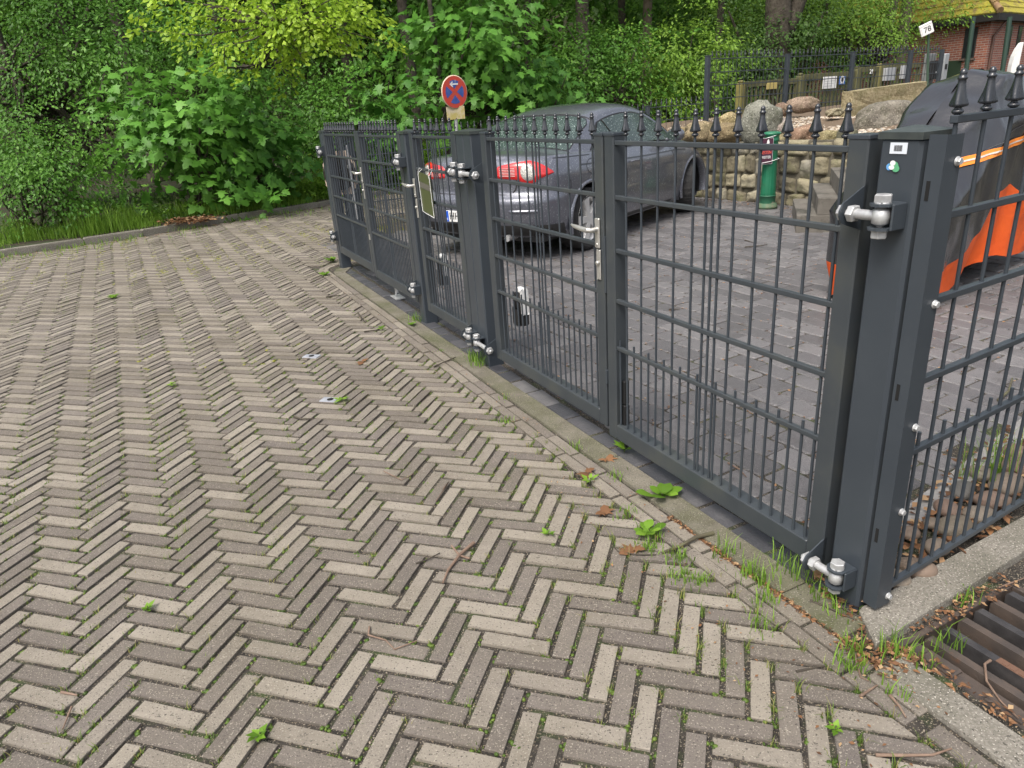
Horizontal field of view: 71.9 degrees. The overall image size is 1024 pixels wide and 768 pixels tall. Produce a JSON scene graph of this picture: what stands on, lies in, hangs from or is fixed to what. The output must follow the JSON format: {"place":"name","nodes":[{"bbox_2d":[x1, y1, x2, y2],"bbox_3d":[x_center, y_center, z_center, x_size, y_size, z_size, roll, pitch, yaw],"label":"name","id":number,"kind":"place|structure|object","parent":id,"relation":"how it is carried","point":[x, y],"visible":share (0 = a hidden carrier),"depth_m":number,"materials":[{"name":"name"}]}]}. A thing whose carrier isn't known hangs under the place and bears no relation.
{"place":"outdoors","nodes":[
{"label":"outdoors","id":0,"kind":"place"},
{"bbox_2d":[0,0,840,248],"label":"hillside","id":1,"kind":"structure","parent":0,"point":[113,192],"depth_m":31.71,"materials":[{"name":"plant"}]},
{"bbox_2d":[54,0,107,170],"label":"forest tree","id":2,"kind":"object","parent":1,"relation":"on","point":[62,24],"visible":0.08,"depth_m":17.66,"materials":[{"name":"brown plant"}]},
{"bbox_2d":[0,0,230,201],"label":"hornbeam","id":3,"kind":"object","parent":1,"relation":"on","point":[10,73],"visible":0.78,"depth_m":11.76,"materials":[{"name":"green plant"}]},
{"bbox_2d":[106,0,164,181],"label":"forest tree","id":4,"kind":"object","parent":1,"relation":"on","point":[150,175],"visible":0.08,"depth_m":15.19,"materials":[{"name":"brown plant"}]},
{"bbox_2d":[156,212,228,225],"bbox_3d":[-4.905,-2.531,10.858,1.073,0.115,0.990,15,28,39],"label":"leaf pile","id":5,"kind":"object","parent":1,"relation":"on","point":[189,219],"visible":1,"depth_m":10.74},
{"bbox_2d":[0,161,425,248],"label":"grass","id":6,"kind":"structure","parent":1,"relation":"on","point":[129,219],"depth_m":10.37,"materials":[{"name":"plant"}]},
{"bbox_2d":[66,157,429,218],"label":"undergrowth","id":7,"kind":"object","parent":1,"relation":"on","point":[176,213],"visible":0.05,"depth_m":11.29,"materials":[{"name":"green plant"}]},
{"bbox_2d":[122,0,407,115],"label":"oak tree","id":8,"kind":"object","parent":1,"relation":"on","point":[285,24],"visible":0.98,"depth_m":9.62,"materials":[{"name":"green plant"}]},
{"bbox_2d":[333,0,360,149],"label":"forest tree","id":9,"kind":"object","parent":1,"relation":"on","point":[345,59],"visible":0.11,"depth_m":18.89,"materials":[{"name":"brown plant"}]},
{"bbox_2d":[292,128,485,199],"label":"nettles undergrowth","id":10,"kind":"object","parent":1,"relation":"on","point":[318,181],"visible":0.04,"depth_m":13.11,"materials":[{"name":"green plant"}]},
{"bbox_2d":[655,0,914,98],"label":"beech tree","id":11,"kind":"object","parent":1,"relation":"on","point":[758,5],"visible":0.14,"depth_m":22.78,"materials":[{"name":"green plant"}]},
{"bbox_2d":[891,0,912,84],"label":"forest tree","id":12,"kind":"object","parent":1,"relation":"on","point":[908,22],"visible":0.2,"depth_m":27.12,"materials":[{"name":"brown plant"}]},
{"bbox_2d":[0,193,996,767],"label":"road","id":13,"kind":"structure","parent":0,"point":[298,279],"depth_m":2.51,"materials":[{"name":"brick"}]},
{"bbox_2d":[0,195,409,370],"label":"yellow moss","id":14,"kind":"object","parent":13,"relation":"on","point":[186,268],"visible":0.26,"depth_m":8.33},
{"bbox_2d":[634,519,665,534],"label":"dandelion","id":15,"kind":"object","parent":13,"relation":"on","point":[648,523],"visible":0.96,"depth_m":2.50,"materials":[{"name":"green plant"}]},
{"bbox_2d":[325,275,1023,766],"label":"leaf litter","id":16,"kind":"object","parent":13,"relation":"on","point":[877,665],"visible":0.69,"depth_m":1.94,"materials":[{"name":"plant"}]},
{"bbox_2d":[875,748,951,756],"bbox_3d":[0.923,0.846,1.617,0.178,0.014,0.019,-4,22,0],"label":"twig","id":17,"kind":"object","parent":13,"relation":"on","point":[907,755],"visible":1,"depth_m":1.61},
{"bbox_2d":[0,194,1023,767],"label":"ground","id":18,"kind":"structure","parent":0,"point":[928,722],"depth_m":2.14,"materials":[{"name":"soil"}]},
{"bbox_2d":[0,96,142,242],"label":"hawthorn shrub","id":19,"kind":"object","parent":18,"relation":"on","point":[16,171],"visible":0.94,"depth_m":9.93,"materials":[{"name":"green plant"}]},
{"bbox_2d":[0,179,241,229],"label":"dark shrub","id":20,"kind":"object","parent":18,"relation":"on","point":[108,198],"visible":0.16,"depth_m":11.13,"materials":[{"name":"green plant"}]},
{"bbox_2d":[70,51,289,220],"bbox_3d":[-5.185,-3.665,11.092,3.053,2.795,2.497,-13,23,-21],"label":"maple shrub","id":21,"kind":"object","parent":18,"relation":"on","point":[184,133],"visible":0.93,"depth_m":10.78,"materials":[{"name":"green plant"}]},
{"bbox_2d":[0,193,389,264],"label":"kerb grass","id":22,"kind":"structure","parent":18,"relation":"on","point":[193,226],"depth_m":10.01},
{"bbox_2d":[0,186,402,256],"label":"kerb","id":23,"kind":"structure","parent":18,"relation":"on","point":[95,238],"depth_m":10.38,"materials":[{"name":"grey concrete"}]},
{"bbox_2d":[76,0,355,191],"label":"hornbeam","id":24,"kind":"object","parent":18,"relation":"on","point":[254,84],"visible":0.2,"depth_m":12.85,"materials":[{"name":"green plant"}]},
{"bbox_2d":[181,81,324,205],"bbox_3d":[-4.213,-3.903,11.947,2.570,2.396,2.081,-4,22,0],"label":"maple shrub","id":25,"kind":"object","parent":18,"relation":"on","point":[282,143],"visible":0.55,"depth_m":11.76,"materials":[{"name":"green plant"}]},
{"bbox_2d":[250,56,400,189],"bbox_3d":[-3.545,-4.614,13.626,3.464,3.130,2.538,-4,22,0],"label":"dark shrub","id":26,"kind":"object","parent":18,"relation":"on","point":[323,111],"visible":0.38,"depth_m":13.05,"materials":[{"name":"green plant"}]},
{"bbox_2d":[318,129,351,267],"bbox_3d":[-1.746,-1.773,7.018,0.108,1.434,0.120,-14,24,-23],"label":"gate post","id":27,"kind":"object","parent":18,"relation":"on","point":[344,261],"visible":0.3,"depth_m":6.99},
{"bbox_2d":[315,121,374,272],"bbox_3d":[-1.494,-1.729,6.415,0.137,1.228,1.303,-16,24,-27],"label":"gate leaf","id":28,"kind":"object","parent":27,"relation":"attached to","point":[351,233],"visible":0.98,"depth_m":6.42,"materials":[{"name":"black metal"}]},
{"bbox_2d":[351,138,364,221],"bbox_3d":[-2.050,-2.599,9.371,0.068,1.267,0.068,-14,24,-24],"label":"fence post","id":29,"kind":"object","parent":18,"relation":"on","point":[357,180],"visible":0.22,"depth_m":9.33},
{"bbox_2d":[334,132,361,221],"bbox_3d":[-1.872,-2.311,8.179,0.036,1.122,2.457,-7,22,-7],"label":"railing","id":30,"kind":"object","parent":29,"relation":"attached to","point":[340,170],"visible":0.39,"depth_m":8.18,"materials":[{"name":"black metal"}]},
{"bbox_2d":[323,150,356,194],"bbox_3d":[-1.730,-2.115,7.080,0.330,0.420,0.058,-3,22,2],"label":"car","id":31,"kind":"object","parent":30,"relation":"attached to","point":[343,173],"visible":0.25,"depth_m":7.06,"materials":[{"name":"beige plastic"}]},
{"bbox_2d":[356,119,499,216],"bbox_3d":[-0.955,-3.024,9.817,2.414,1.122,0.036,-14,24,-24],"label":"railing","id":32,"kind":"object","parent":29,"relation":"attached to","point":[429,149],"visible":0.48,"depth_m":9.62,"materials":[{"name":"black metal"}]},
{"bbox_2d":[335,55,446,185],"bbox_3d":[-2.202,-4.803,13.077,2.003,2.405,1.413,10,26,32],"label":"maple shrub","id":33,"kind":"object","parent":18,"relation":"on","point":[400,112],"visible":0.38,"depth_m":12.82,"materials":[{"name":"green plant"}]},
{"bbox_2d":[0,0,811,187],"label":"woodland foliage","id":34,"kind":"object","parent":18,"relation":"on","point":[370,47],"visible":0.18,"depth_m":21.07,"materials":[{"name":"green plant"}]},
{"bbox_2d":[396,0,425,149],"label":"forest tree","id":35,"kind":"object","parent":18,"relation":"on","point":[401,5],"visible":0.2,"depth_m":17.09,"materials":[{"name":"brown plant"}]},
{"bbox_2d":[0,0,829,119],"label":"distant foliage","id":36,"kind":"object","parent":18,"relation":"on","point":[374,3],"visible":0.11,"depth_m":32.83,"materials":[{"name":"green plant"}]},
{"bbox_2d":[398,129,437,323],"bbox_3d":[-0.645,-1.033,4.963,0.108,1.434,0.108,-14,24,-23],"label":"gate post","id":37,"kind":"object","parent":18,"relation":"on","point":[427,316],"visible":0.36,"depth_m":4.91,"materials":[{"name":"metal"}]},
{"bbox_2d":[352,120,420,301],"bbox_3d":[-0.954,-1.290,5.440,0.197,1.393,1.298,-14,24,-23],"label":"gate leaf","id":38,"kind":"object","parent":37,"relation":"attached to","point":[412,289],"visible":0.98,"depth_m":5.42,"materials":[{"name":"black metal"}]},
{"bbox_2d":[427,0,450,154],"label":"forest tree","id":39,"kind":"object","parent":18,"relation":"on","point":[431,13],"visible":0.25,"depth_m":13.35,"materials":[{"name":"brown plant"}]},
{"bbox_2d":[441,75,466,130],"bbox_3d":[-0.909,-4.039,11.753,0.510,2.030,0.116,-19,26,-33],"label":"road sign","id":40,"kind":"object","parent":18,"relation":"on","point":[454,91],"visible":0.85,"depth_m":11.47,"materials":[{"name":"metal"}]},
{"bbox_2d":[0,362,930,767],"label":"grit","id":41,"kind":"object","parent":18,"relation":"on","point":[406,624],"visible":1,"depth_m":2.15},
{"bbox_2d":[346,0,586,150],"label":"maple tree","id":42,"kind":"object","parent":18,"relation":"on","point":[465,63],"visible":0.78,"depth_m":13.35,"materials":[{"name":"green plant"}]},
{"bbox_2d":[454,128,503,366],"bbox_3d":[-0.179,-0.721,4.093,0.108,1.437,0.218,-14,24,-23],"label":"gate post","id":43,"kind":"object","parent":18,"relation":"on","point":[468,145],"visible":0.54,"depth_m":4.00,"materials":[{"name":"metal"}]},
{"bbox_2d":[401,118,477,344],"bbox_3d":[-0.473,-0.986,4.456,0.137,1.293,0.988,-14,24,-23],"label":"gate leaf","id":44,"kind":"object","parent":43,"relation":"attached to","point":[464,325],"visible":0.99,"depth_m":4.47,"materials":[{"name":"black metal"}]},
{"bbox_2d":[418,169,434,217],"bbox_3d":[-0.535,-1.213,4.474,0.029,0.296,0.220,-14,24,-23],"label":"hanging plate","id":45,"kind":"object","parent":44,"relation":"attached to","point":[426,193],"visible":1,"depth_m":4.47,"materials":[{"name":"green plastic"}]},
{"bbox_2d":[456,112,608,425],"bbox_3d":[0.070,-0.615,3.446,0.137,1.306,1.338,-14,24,-23],"label":"gate leaf","id":46,"kind":"object","parent":43,"relation":"attached to","point":[484,172],"visible":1,"depth_m":3.35,"materials":[{"name":"black metal"}]},
{"bbox_2d":[512,286,528,326],"bbox_3d":[0.047,-0.422,3.827,0.062,0.210,0.106,-14,24,-23],"label":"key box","id":47,"kind":"object","parent":46,"relation":"attached to","point":[520,290],"visible":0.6,"depth_m":3.81,"materials":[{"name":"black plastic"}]},
{"bbox_2d":[0,200,976,767],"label":"moss","id":48,"kind":"object","parent":18,"relation":"on","point":[496,754],"visible":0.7,"depth_m":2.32,"materials":[{"name":"plant"}]},
{"bbox_2d":[439,44,605,129],"bbox_3d":[0.176,-5.608,14.567,3.490,2.472,2.174,-4,22,0],"label":"maple shrub","id":49,"kind":"object","parent":18,"relation":"on","point":[551,62],"visible":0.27,"depth_m":14.11,"materials":[{"name":"green plant"}]},
{"bbox_2d":[575,0,592,102],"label":"forest tree","id":50,"kind":"object","parent":18,"relation":"on","point":[585,24],"visible":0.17,"depth_m":19.59,"materials":[{"name":"brown plant"}]},
{"bbox_2d":[334,267,863,637],"bbox_3d":[-0.418,-0.217,4.606,0.222,0.056,6.188,-13,24,-22],"label":"edging strip","id":51,"kind":"object","parent":18,"relation":"on","point":[687,514],"visible":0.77,"depth_m":2.85,"materials":[{"name":"concrete"}]},
{"bbox_2d":[636,483,682,497],"bbox_3d":[0.572,0.424,2.712,0.177,0.055,0.109,-15,24,-25],"label":"dandelion","id":52,"kind":"object","parent":51,"relation":"on","point":[669,489],"visible":0.94,"depth_m":2.73,"materials":[{"name":"green plant"}]},
{"bbox_2d":[513,5,712,122],"bbox_3d":[1.853,-6.630,15.955,5.193,3.490,3.149,-4,22,0],"label":"hazel bush","id":53,"kind":"object","parent":18,"relation":"on","point":[593,71],"visible":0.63,"depth_m":15.50,"materials":[{"name":"green plant"}]},
{"bbox_2d":[346,266,892,610],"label":"sett rows","id":54,"kind":"object","parent":18,"relation":"on","point":[755,537],"visible":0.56,"depth_m":3.22,"materials":[{"name":"stone"}]},
{"bbox_2d":[642,0,653,116],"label":"forest tree","id":55,"kind":"object","parent":18,"relation":"on","point":[647,4],"visible":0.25,"depth_m":22.40,"materials":[{"name":"brown plant"}]},
{"bbox_2d":[597,0,790,123],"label":"hazel bush","id":56,"kind":"object","parent":18,"relation":"on","point":[684,71],"visible":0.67,"depth_m":16.30,"materials":[{"name":"green plant"}]},
{"bbox_2d":[408,310,1023,702],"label":"grass tufts","id":57,"kind":"object","parent":18,"relation":"on","point":[748,568],"visible":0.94,"depth_m":2.20,"materials":[{"name":"plant"}]},
{"bbox_2d":[711,0,724,117],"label":"forest tree","id":58,"kind":"object","parent":18,"relation":"on","point":[720,8],"visible":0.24,"depth_m":20.75,"materials":[{"name":"brown plant"}]},
{"bbox_2d":[735,80,744,115],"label":"wooden post","id":59,"kind":"object","parent":18,"relation":"on","point":[738,100],"visible":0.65,"depth_m":14.24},
{"bbox_2d":[744,78,798,109],"bbox_3d":[5.401,-5.966,14.769,1.720,0.735,0.060,-17,25,-29],"label":"wooden fence","id":60,"kind":"object","parent":59,"relation":"attached to","point":[756,85],"visible":0.41,"depth_m":14.64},
{"bbox_2d":[695,138,848,205],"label":"stone wall","id":61,"kind":"structure","parent":18,"relation":"on","point":[798,174],"depth_m":9.08,"materials":[{"name":"yellow stone"}]},
{"bbox_2d":[684,121,711,141],"bbox_3d":[2.615,-3.518,9.862,0.420,0.294,0.326,-1,22,9],"label":"boulder","id":62,"kind":"object","parent":61,"relation":"on","point":[705,128],"visible":0.59,"depth_m":9.74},
{"bbox_2d":[707,122,741,142],"bbox_3d":[2.866,-3.357,9.495,0.476,0.301,0.406,-1,22,7],"label":"boulder","id":63,"kind":"object","parent":61,"relation":"on","point":[726,134],"visible":0.47,"depth_m":9.35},
{"bbox_2d":[790,124,823,139],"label":"boulder","id":64,"kind":"object","parent":61,"relation":"on","point":[801,133],"visible":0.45,"depth_m":8.74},
{"bbox_2d":[674,0,873,114],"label":"holly tree","id":65,"kind":"object","parent":18,"relation":"on","point":[807,34],"visible":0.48,"depth_m":18.33,"materials":[{"name":"green plant"}]},
{"bbox_2d":[761,0,806,105],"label":"forest tree","id":66,"kind":"object","parent":18,"relation":"on","point":[790,6],"visible":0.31,"depth_m":18.29,"materials":[{"name":"brown plant"}]},
{"bbox_2d":[792,167,845,232],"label":"garden steps","id":67,"kind":"structure","parent":18,"relation":"on","point":[824,197],"depth_m":7.39,"materials":[{"name":"stone"}]},
{"bbox_2d":[738,0,991,90],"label":"beech tree","id":68,"kind":"object","parent":18,"relation":"on","point":[872,32],"visible":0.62,"depth_m":20.17,"materials":[{"name":"green plant"}]},
{"bbox_2d":[832,125,957,611],"bbox_3d":[0.995,0.063,1.912,0.118,1.440,0.115,-14,24,-23],"label":"gate post","id":69,"kind":"object","parent":18,"relation":"on","point":[886,282],"visible":0.6,"depth_m":1.82,"materials":[{"name":"metal"}]},
{"bbox_2d":[603,102,907,593],"bbox_3d":[0.662,-0.182,2.362,0.137,1.386,1.285,-14,24,-23],"label":"gate leaf","id":70,"kind":"object","parent":69,"relation":"attached to","point":[858,215],"visible":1,"depth_m":2.21,"materials":[{"name":"black metal"}]},
{"bbox_2d":[863,133,964,609],"bbox_3d":[1.014,0.043,1.799,0.074,1.287,0.036,0,22,9],"label":"mounting strip","id":71,"kind":"object","parent":69,"relation":"attached to","point":[944,160],"visible":1,"depth_m":1.75,"materials":[{"name":"metal"}]},
{"bbox_2d":[892,64,1023,586],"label":"railing","id":72,"kind":"object","parent":69,"relation":"attached to","point":[987,98],"visible":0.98,"depth_m":1.99,"materials":[{"name":"black metal"}]},
{"bbox_2d":[806,0,1023,100],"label":"brick house","id":73,"kind":"structure","parent":18,"relation":"on","point":[988,43],"depth_m":28.45,"materials":[{"name":"brick"}]},
{"bbox_2d":[895,557,937,578],"bbox_3d":[1.258,0.576,2.202,0.125,0.062,0.085,7,24,26],"label":"cobble","id":74,"kind":"object","parent":18,"relation":"on","point":[930,570],"visible":0.49,"depth_m":2.17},
{"bbox_2d":[812,425,1023,607],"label":"bed leaves","id":75,"kind":"object","parent":18,"relation":"on","point":[988,529],"visible":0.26,"depth_m":2.42,"materials":[{"name":"brown plant"}]},
{"bbox_2d":[858,516,1023,767],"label":"kerb","id":76,"kind":"structure","parent":18,"relation":"on","point":[975,565],"depth_m":2.00,"materials":[{"name":"grey concrete"}]},
{"bbox_2d":[938,515,972,536],"bbox_3d":[1.495,0.485,2.386,0.137,0.073,0.100,-9,22,-12],"label":"cobble","id":77,"kind":"object","parent":18,"relation":"on","point":[951,525],"visible":0.39,"depth_m":2.36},
{"bbox_2d":[899,582,1023,729],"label":"drain grate","id":78,"kind":"object","parent":18,"relation":"in","point":[993,630],"visible":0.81,"depth_m":1.93,"materials":[{"name":"metal"}]},
{"bbox_2d":[899,418,1023,542],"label":"border edging","id":79,"kind":"object","parent":18,"relation":"on","point":[924,503],"visible":0.17,"depth_m":2.67,"materials":[{"name":"stone"}]},
{"bbox_2d":[964,17,975,69],"bbox_3d":[14.344,-10.118,22.221,0.215,2.586,0.180,-4,22,0],"label":"green pole","id":80,"kind":"object","parent":18,"relation":"on","point":[969,45],"visible":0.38,"depth_m":21.98,"materials":[{"name":"metal"}]},
{"bbox_2d":[972,490,1011,510],"bbox_3d":[1.714,0.415,2.517,0.131,0.070,0.088,2,23,16],"label":"cobble","id":81,"kind":"object","parent":18,"relation":"on","point":[984,498],"visible":0.32,"depth_m":2.49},
{"bbox_2d":[987,472,1023,496],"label":"cobble","id":82,"kind":"object","parent":18,"relation":"on","point":[1005,482],"visible":0.44,"depth_m":2.58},
{"bbox_2d":[1000,16,1012,70],"bbox_3d":[15.503,-10.168,22.234,0.258,2.514,0.180,-4,22,0],"label":"green pole","id":83,"kind":"object","parent":18,"relation":"on","point":[1006,43],"visible":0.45,"depth_m":22.01,"materials":[{"name":"metal"}]},
{"bbox_2d":[1007,42,1023,72],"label":"white board","id":84,"kind":"object","parent":18,"relation":"on","point":[1014,61],"visible":0.23,"depth_m":8.72,"materials":[{"name":"plastic"}]},
{"bbox_2d":[321,197,1023,526],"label":"courtyard pavement","id":85,"kind":"structure","parent":0,"point":[810,354],"depth_m":4.50,"materials":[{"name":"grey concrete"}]},
{"bbox_2d":[425,103,705,249],"bbox_3d":[0.816,-2.587,8.386,2.029,1.397,4.332,12,27,35],"label":"parked car","id":86,"kind":"object","parent":85,"relation":"on","point":[608,117],"visible":0.5,"depth_m":7.19,"materials":[{"name":"grey paint"}]},
{"bbox_2d":[397,199,1023,522],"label":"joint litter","id":87,"kind":"object","parent":85,"relation":"on","point":[744,329],"visible":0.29,"depth_m":4.62,"materials":[{"name":"brown plant"}]},
{"bbox_2d":[759,131,780,208],"bbox_3d":[3.204,-2.659,8.786,0.250,0.915,0.250,-4,22,0],"label":"pump post","id":88,"kind":"object","parent":85,"relation":"on","point":[768,189],"visible":0.83,"depth_m":8.77,"materials":[{"name":"metal"}]},
{"bbox_2d":[826,69,1023,294],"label":"covered motorcycle","id":89,"kind":"object","parent":85,"relation":"on","point":[929,104],"visible":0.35,"depth_m":4.69,"materials":[{"name":"fabric"}]},
{"bbox_2d":[661,105,897,132],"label":"terrace","id":90,"kind":"structure","parent":0,"point":[833,122],"depth_m":10.95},
{"bbox_2d":[703,55,711,121],"bbox_3d":[3.165,-4.661,11.478,0.078,1.243,0.078,-17,25,-30],"label":"fence post","id":91,"kind":"object","parent":90,"relation":"on","point":[706,87],"visible":0.78,"depth_m":11.40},
{"bbox_2d":[709,49,784,114],"bbox_3d":[3.994,-5.037,11.944,1.931,1.123,0.038,-17,25,-30],"label":"railing","id":92,"kind":"object","parent":90,"relation":"on","point":[743,83],"visible":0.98,"depth_m":11.84,"materials":[{"name":"black metal"}]},
{"bbox_2d":[740,100,782,142],"bbox_3d":[3.244,-3.413,9.244,0.542,0.584,0.410,-1,22,7],"label":"boulder","id":93,"kind":"object","parent":90,"relation":"on","point":[750,118],"visible":0.66,"depth_m":9.07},
{"bbox_2d":[667,116,895,132],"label":"gravel","id":94,"kind":"structure","parent":90,"relation":"on","point":[800,118],"depth_m":9.85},
{"bbox_2d":[782,54,790,102],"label":"fence post","id":95,"kind":"object","parent":90,"relation":"on","point":[786,77],"visible":0.78,"depth_m":12.40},
{"bbox_2d":[786,96,819,113],"bbox_3d":[4.350,-4.166,10.534,0.486,0.237,0.384,-6,22,-4],"label":"boulder","id":96,"kind":"object","parent":90,"relation":"on","point":[803,104],"visible":0.81,"depth_m":10.40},
{"bbox_2d":[788,47,851,109],"bbox_3d":[5.581,-5.488,12.832,1.621,1.123,0.037,-15,24,-26],"label":"railing","id":97,"kind":"object","parent":90,"relation":"on","point":[806,68],"visible":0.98,"depth_m":12.77,"materials":[{"name":"black metal"}]},
{"bbox_2d":[852,46,908,89],"bbox_3d":[7.077,-5.874,13.582,1.613,1.123,0.037,-15,24,-26],"label":"railing","id":98,"kind":"object","parent":90,"relation":"on","point":[889,64],"visible":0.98,"depth_m":13.46,"materials":[{"name":"black metal"}]},
{"bbox_2d":[853,100,910,129],"bbox_3d":[4.740,-3.316,8.927,0.925,0.507,0.502,-7,22,-7],"label":"boulder","id":99,"kind":"object","parent":90,"relation":"on","point":[881,114],"visible":0.4,"depth_m":8.71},
{"bbox_2d":[840,81,926,117],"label":"granite slab","id":100,"kind":"structure","parent":90,"relation":"on","point":[859,99],"depth_m":9.94,"materials":[{"name":"stone"}]},
{"bbox_2d":[909,45,940,82],"bbox_3d":[8.300,-6.205,14.239,1.042,1.123,0.036,-17,25,-29],"label":"railing","id":101,"kind":"object","parent":90,"relation":"on","point":[920,63],"visible":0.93,"depth_m":14.12,"materials":[{"name":"black metal"}]},
{"bbox_2d":[919,21,933,84],"bbox_3d":[7.347,-5.614,12.586,0.402,1.543,0.101,-4,22,0],"label":"number post","id":102,"kind":"object","parent":90,"relation":"on","point":[927,29],"visible":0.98,"depth_m":12.35,"materials":[{"name":"metal"}]},
{"bbox_2d":[854,67,860,88],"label":"wooden post","id":103,"kind":"object","parent":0,"point":[857,83],"visible":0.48,"depth_m":16.01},
{"bbox_2d":[802,71,855,106],"bbox_3d":[7.037,-6.472,15.658,1.857,0.801,0.132,-17,25,-29],"label":"wooden fence","id":104,"kind":"object","parent":103,"relation":"attached to","point":[820,75],"visible":0.36,"depth_m":15.60,"materials":[{"name":"wood"}]},
{"bbox_2d":[859,66,878,88],"bbox_3d":[8.213,-6.875,16.361,0.718,0.872,0.060,-17,25,-29],"label":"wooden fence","id":105,"kind":"object","parent":103,"relation":"attached to","point":[872,79],"visible":0.34,"depth_m":16.29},
{"bbox_2d":[877,63,883,86],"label":"wooden post","id":106,"kind":"object","parent":105,"relation":"attached to","point":[880,70],"visible":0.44,"depth_m":16.42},
{"bbox_2d":[881,62,921,85],"bbox_3d":[9.316,-7.220,16.989,1.632,0.903,0.060,-17,25,-29],"label":"wooden fence","id":107,"kind":"object","parent":106,"relation":"attached to","point":[897,66],"visible":0.3,"depth_m":16.90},
{"bbox_2d":[921,53,937,83],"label":"mailbox pillar","id":108,"kind":"structure","parent":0,"point":[931,67],"depth_m":14.64,"materials":[{"name":"grey metal"}]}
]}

